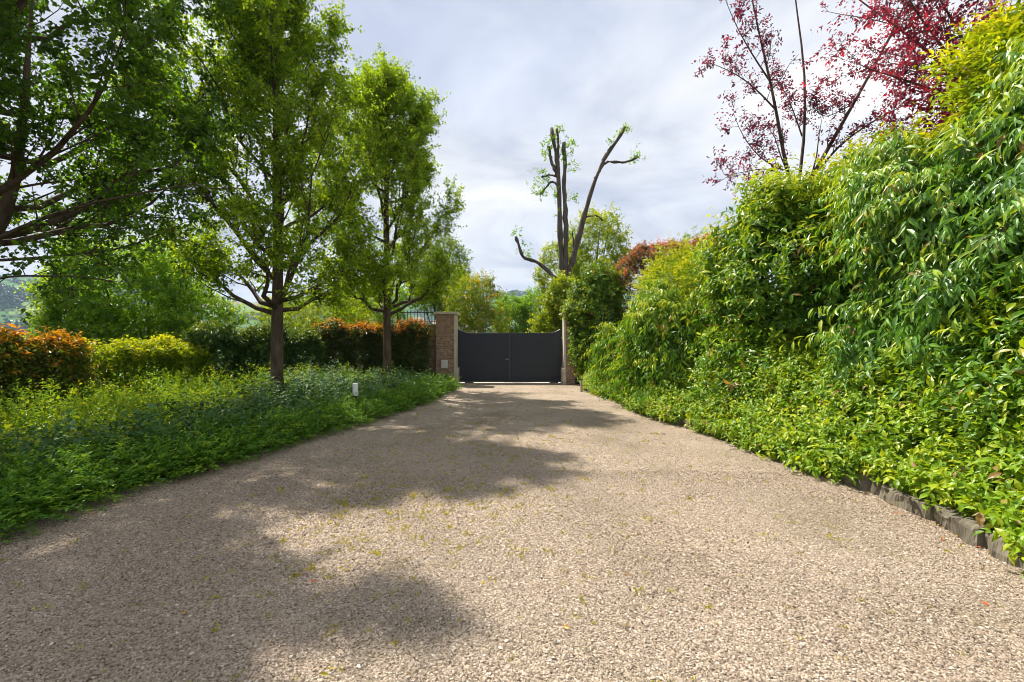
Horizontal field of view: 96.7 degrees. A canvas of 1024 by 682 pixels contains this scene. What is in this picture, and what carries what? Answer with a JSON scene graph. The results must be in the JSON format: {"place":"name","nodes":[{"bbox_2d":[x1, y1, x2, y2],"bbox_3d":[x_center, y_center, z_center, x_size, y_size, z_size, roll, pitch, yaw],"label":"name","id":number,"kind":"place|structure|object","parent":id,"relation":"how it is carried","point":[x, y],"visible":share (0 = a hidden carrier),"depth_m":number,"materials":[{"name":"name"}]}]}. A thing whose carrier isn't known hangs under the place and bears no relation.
{"place":"outdoors","nodes":[
{"label":"outdoors","id":0,"kind":"place"},
{"bbox_2d":[0,277,931,375],"bbox_3d":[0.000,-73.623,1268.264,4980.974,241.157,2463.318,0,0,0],"label":"hill","id":1,"kind":"structure","parent":0,"point":[14,313],"depth_m":1052.71,"materials":[{"name":"green plant"}]},
{"bbox_2d":[0,272,778,367],"bbox_3d":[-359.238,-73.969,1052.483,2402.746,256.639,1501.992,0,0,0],"label":"woodland","id":2,"kind":"object","parent":1,"relation":"on","point":[9,298],"visible":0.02,"depth_m":809.59,"materials":[{"name":"plant"}]},
{"bbox_2d":[1,364,960,522],"bbox_3d":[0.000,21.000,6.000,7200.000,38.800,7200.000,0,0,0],"label":"ground","id":3,"kind":"structure","parent":0,"point":[263,447],"depth_m":6.71,"materials":[{"name":"brown soil"}]},
{"bbox_2d":[0,323,100,423],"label":"hedge","id":4,"kind":"object","parent":3,"relation":"on","point":[37,358],"visible":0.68,"depth_m":8.66,"materials":[{"name":"orange plant"}]},
{"bbox_2d":[14,225,253,378],"bbox_3d":[-12.969,-0.750,15.760,6.055,6.889,5.746,0,0,36],"label":"tree","id":5,"kind":"object","parent":3,"relation":"on","point":[165,314],"visible":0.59,"depth_m":14.74,"materials":[{"name":"green plant"}]},
{"bbox_2d":[58,332,218,404],"bbox_3d":[-9.145,0.791,11.219,1.731,2.083,3.893,0,0,21],"label":"hedge","id":6,"kind":"object","parent":3,"relation":"on","point":[121,356],"visible":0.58,"depth_m":11.02,"materials":[{"name":"green plant"}]},
{"bbox_2d":[0,0,295,335],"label":"tree","id":7,"kind":"object","parent":3,"relation":"on","point":[117,193],"visible":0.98,"depth_m":6.39,"materials":[{"name":"green plant"}]},
{"bbox_2d":[0,357,417,470],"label":"perennial ground cover","id":8,"kind":"object","parent":3,"relation":"on","point":[115,401],"visible":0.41,"depth_m":7.82,"materials":[{"name":"green plant"}]},
{"bbox_2d":[0,357,438,511],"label":"ground cover","id":9,"kind":"object","parent":3,"relation":"on","point":[302,390],"visible":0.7,"depth_m":7.21,"materials":[{"name":"green plant"}]},
{"bbox_2d":[0,370,462,552],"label":"ground cover","id":10,"kind":"object","parent":3,"relation":"on","point":[84,480],"visible":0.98,"depth_m":5.25,"materials":[{"name":"green plant"}]},
{"bbox_2d":[91,0,391,401],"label":"tree","id":11,"kind":"object","parent":3,"relation":"on","point":[276,19],"visible":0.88,"depth_m":9.74,"materials":[{"name":"green plant"}]},
{"bbox_2d":[181,317,328,393],"bbox_3d":[-7.484,0.540,13.640,1.833,2.491,4.064,0,0,39],"label":"hedge","id":12,"kind":"object","parent":3,"relation":"on","point":[253,343],"visible":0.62,"depth_m":13.10,"materials":[{"name":"green plant"}]},
{"bbox_2d":[248,288,381,360],"bbox_3d":[-8.420,0.012,19.928,5.657,5.340,5.359,0,0,0],"label":"tree","id":13,"kind":"object","parent":3,"relation":"on","point":[302,321],"visible":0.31,"depth_m":18.67,"materials":[{"name":"green plant"}]},
{"bbox_2d":[353,383,357,407],"bbox_3d":[-3.270,1.240,9.500,0.110,0.720,0.110,0,0,0],"label":"bollard light","id":14,"kind":"object","parent":3,"relation":"on","point":[355,387],"visible":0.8,"depth_m":9.46,"materials":[{"name":"white metal"}]},
{"bbox_2d":[327,276,413,325],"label":"tree","id":15,"kind":"object","parent":3,"relation":"on","point":[402,296],"visible":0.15,"depth_m":24.93,"materials":[{"name":"green plant"}]},
{"bbox_2d":[312,316,435,376],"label":"hedge","id":16,"kind":"object","parent":3,"relation":"on","point":[353,344],"visible":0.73,"depth_m":15.30,"materials":[{"name":"green plant"}]},
{"bbox_2d":[306,42,471,382],"bbox_3d":[-3.934,-3.849,14.033,5.104,10.900,5.275,0,0,23],"label":"tree","id":17,"kind":"object","parent":3,"relation":"on","point":[405,141],"visible":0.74,"depth_m":13.25,"materials":[{"name":"green plant"}]},
{"bbox_2d":[403,324,435,373],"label":"brick wall","id":18,"kind":"structure","parent":3,"relation":"on","point":[432,361],"depth_m":16.62,"materials":[{"name":"brick"}]},
{"bbox_2d":[400,310,435,323],"bbox_3d":[-3.425,-0.893,16.750,1.350,0.534,0.030,0,0,0],"label":"iron railing","id":19,"kind":"object","parent":18,"relation":"on","point":[417,312],"visible":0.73,"depth_m":16.73,"materials":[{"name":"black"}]},
{"bbox_2d":[403,232,485,331],"bbox_3d":[-3.905,-1.712,24.709,4.352,8.759,4.175,0,0,29],"label":"tree","id":20,"kind":"object","parent":3,"relation":"on","point":[449,241],"visible":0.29,"depth_m":24.50,"materials":[{"name":"green plant"}]},
{"bbox_2d":[434,312,459,382],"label":"brick pillar","id":21,"kind":"structure","parent":3,"relation":"on","point":[447,342],"depth_m":16.35,"materials":[{"name":"brick"}]},
{"bbox_2d":[442,266,512,332],"bbox_3d":[-1.667,-0.471,20.393,3.240,5.877,3.092,0,0,45],"label":"tree","id":22,"kind":"object","parent":3,"relation":"on","point":[487,312],"visible":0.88,"depth_m":19.90,"materials":[{"name":"green plant"}]},
{"bbox_2d":[460,382,559,382],"bbox_3d":[-0.090,1.633,17.015,3.820,0.135,0.450,0,0,0],"label":"gate threshold","id":23,"kind":"object","parent":3,"relation":"on","point":[510,382],"visible":0.24,"depth_m":17.16,"materials":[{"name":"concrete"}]},
{"bbox_2d":[458,329,561,382],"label":"metal gate","id":24,"kind":"structure","parent":23,"relation":"on","point":[509,357],"depth_m":16.98,"materials":[{"name":"metal"}]},
{"bbox_2d":[490,283,550,332],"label":"tree","id":25,"kind":"object","parent":3,"relation":"on","point":[522,306],"visible":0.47,"depth_m":26.44,"materials":[{"name":"green plant"}]},
{"bbox_2d":[526,266,578,366],"bbox_3d":[1.942,-0.491,18.691,2.818,5.115,2.380,0,0,0],"label":"tree","id":26,"kind":"object","parent":3,"relation":"on","point":[554,297],"visible":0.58,"depth_m":18.46,"materials":[{"name":"green plant"}]},
{"bbox_2d":[560,312,581,384],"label":"brick pillar","id":27,"kind":"structure","parent":3,"relation":"on","point":[568,377],"depth_m":16.35,"materials":[{"name":"brick"}]},
{"bbox_2d":[557,255,628,380],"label":"ivy","id":28,"kind":"object","parent":27,"relation":"attached to","point":[586,304],"visible":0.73,"depth_m":15.69,"materials":[{"name":"green plant"}]},
{"bbox_2d":[510,122,645,339],"bbox_3d":[2.878,-3.687,20.006,6.042,11.778,0.937,0,0,0],"label":"pollard tree","id":29,"kind":"object","parent":3,"relation":"on","point":[563,235],"visible":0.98,"depth_m":19.93,"materials":[{"name":"grey plant"}]},
{"bbox_2d":[529,201,646,300],"bbox_3d":[3.971,-2.356,24.101,6.130,10.032,5.207,0,0,0],"label":"tree","id":30,"kind":"object","parent":3,"relation":"on","point":[583,253],"visible":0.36,"depth_m":23.04,"materials":[{"name":"green plant"}]},
{"bbox_2d":[580,277,712,417],"bbox_3d":[3.309,0.416,11.721,2.932,3.815,5.945,0,0,0],"label":"shrub","id":31,"kind":"object","parent":3,"relation":"on","point":[651,339],"visible":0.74,"depth_m":9.91,"materials":[{"name":"green plant"}]},
{"bbox_2d":[611,232,727,324],"bbox_3d":[5.656,-1.044,15.785,4.759,5.406,2.167,0,0,18],"label":"hedge","id":32,"kind":"object","parent":3,"relation":"on","point":[634,256],"visible":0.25,"depth_m":15.69,"materials":[{"name":"red plant"}]},
{"bbox_2d":[668,414,686,425],"bbox_3d":[3.202,1.523,8.709,0.279,0.284,0.654,0,0,-14],"label":"kerb stone","id":33,"kind":"object","parent":3,"relation":"on","point":[681,422],"visible":0.12,"depth_m":8.51,"materials":[{"name":"grey stone"}]},
{"bbox_2d":[612,293,748,363],"bbox_3d":[4.341,0.303,12.194,2.633,3.211,6.347,0,0,-20],"label":"shrub","id":34,"kind":"object","parent":3,"relation":"on","point":[701,313],"visible":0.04,"depth_m":10.35,"materials":[{"name":"green plant"}]},
{"bbox_2d":[685,420,706,431],"bbox_3d":[3.309,1.525,8.131,0.298,0.227,0.452,0,0,-16],"label":"kerb stone","id":35,"kind":"object","parent":3,"relation":"on","point":[686,427],"visible":0.17,"depth_m":8.11,"materials":[{"name":"grey stone"}]},
{"bbox_2d":[625,231,771,323],"bbox_3d":[4.933,-0.659,12.490,3.545,4.644,4.587,0,0,0],"label":"shrub","id":36,"kind":"object","parent":3,"relation":"on","point":[658,270],"visible":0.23,"depth_m":11.89,"materials":[{"name":"green plant"}]},
{"bbox_2d":[679,225,720,246],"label":"tree","id":37,"kind":"object","parent":3,"relation":"on","point":[688,235],"visible":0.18,"depth_m":16.51,"materials":[{"name":"green plant"}]},
{"bbox_2d":[682,154,873,428],"bbox_3d":[4.992,-0.711,8.323,3.684,5.365,3.734,0,0,35],"label":"shrub","id":38,"kind":"object","parent":3,"relation":"on","point":[751,242],"visible":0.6,"depth_m":7.63,"materials":[{"name":"green plant"}]},
{"bbox_2d":[577,338,1023,577],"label":"ground cover","id":39,"kind":"object","parent":3,"relation":"on","point":[933,477],"visible":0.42,"depth_m":5.05,"materials":[{"name":"green plant"}]},
{"bbox_2d":[691,0,947,196],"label":"plum tree","id":40,"kind":"object","parent":3,"relation":"on","point":[804,118],"visible":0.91,"depth_m":10.70,"materials":[{"name":"red plant"}]},
{"bbox_2d":[830,463,889,495],"bbox_3d":[3.813,1.525,4.948,0.289,0.280,0.682,0,0,-5],"label":"kerb stone","id":41,"kind":"object","parent":3,"relation":"on","point":[866,484],"visible":0.33,"depth_m":4.80,"materials":[{"name":"grey stone"}]},
{"bbox_2d":[776,102,984,293],"bbox_3d":[5.902,-0.899,7.365,3.134,5.115,4.660,0,0,0],"label":"shrub","id":42,"kind":"object","parent":3,"relation":"on","point":[881,138],"visible":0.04,"depth_m":6.85,"materials":[{"name":"green plant"}]},
{"bbox_2d":[779,36,1023,472],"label":"shrub","id":43,"kind":"object","parent":3,"relation":"on","point":[949,255],"visible":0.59,"depth_m":5.03,"materials":[{"name":"green plant"}]},
{"bbox_2d":[796,0,1019,143],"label":"plum tree","id":44,"kind":"object","parent":3,"relation":"on","point":[929,23],"visible":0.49,"depth_m":8.57,"materials":[{"name":"red plant"}]},
{"bbox_2d":[879,485,944,520],"bbox_3d":[3.812,1.532,4.261,0.329,0.205,0.626,0,0,0],"label":"kerb stone","id":45,"kind":"object","parent":3,"relation":"on","point":[908,502],"visible":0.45,"depth_m":4.24,"materials":[{"name":"grey stone"}]},
{"bbox_2d":[892,254,1023,507],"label":"shrub","id":46,"kind":"object","parent":3,"relation":"on","point":[1008,315],"visible":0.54,"depth_m":4.20,"materials":[{"name":"green plant"}]},
{"bbox_2d":[934,504,999,548],"bbox_3d":[3.739,1.529,3.708,0.345,0.273,0.518,0,0,8],"label":"kerb stone","id":47,"kind":"object","parent":3,"relation":"on","point":[956,522],"visible":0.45,"depth_m":3.64,"materials":[{"name":"grey stone"}]},
{"bbox_2d":[912,0,1023,248],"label":"shrub","id":48,"kind":"object","parent":3,"relation":"on","point":[1009,23],"visible":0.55,"depth_m":5.29,"materials":[{"name":"green plant"}]},
{"bbox_2d":[985,533,1023,568],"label":"kerb stone","id":49,"kind":"object","parent":3,"relation":"on","point":[995,549],"visible":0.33,"depth_m":3.29,"materials":[{"name":"grey stone"}]},
{"bbox_2d":[0,382,1023,681],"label":"driveway","id":50,"kind":"structure","parent":0,"point":[542,400],"depth_m":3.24,"materials":[{"name":"beige gravel"}]},
{"bbox_2d":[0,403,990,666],"bbox_3d":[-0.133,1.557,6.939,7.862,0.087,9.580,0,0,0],"label":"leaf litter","id":51,"kind":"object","parent":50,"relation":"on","point":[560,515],"visible":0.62,"depth_m":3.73,"materials":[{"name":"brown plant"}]},
{"bbox_2d":[3,386,1004,681],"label":"weeds","id":52,"kind":"object","parent":50,"relation":"on","point":[455,528],"visible":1,"depth_m":3.98,"materials":[{"name":"green plant"}]},
{"bbox_2d":[580,379,582,391],"bbox_3d":[2.150,1.390,14.100,0.084,0.420,0.084,0,0,0],"label":"marker post","id":53,"kind":"object","parent":50,"relation":"on","point":[581,385],"visible":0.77,"depth_m":14.06,"materials":[{"name":"white metal"}]},
{"bbox_2d":[0,0,1023,301],"label":"sky","id":54,"kind":"structure","parent":0,"point":[513,71],"materials":[{"name":"white"}]}
]}

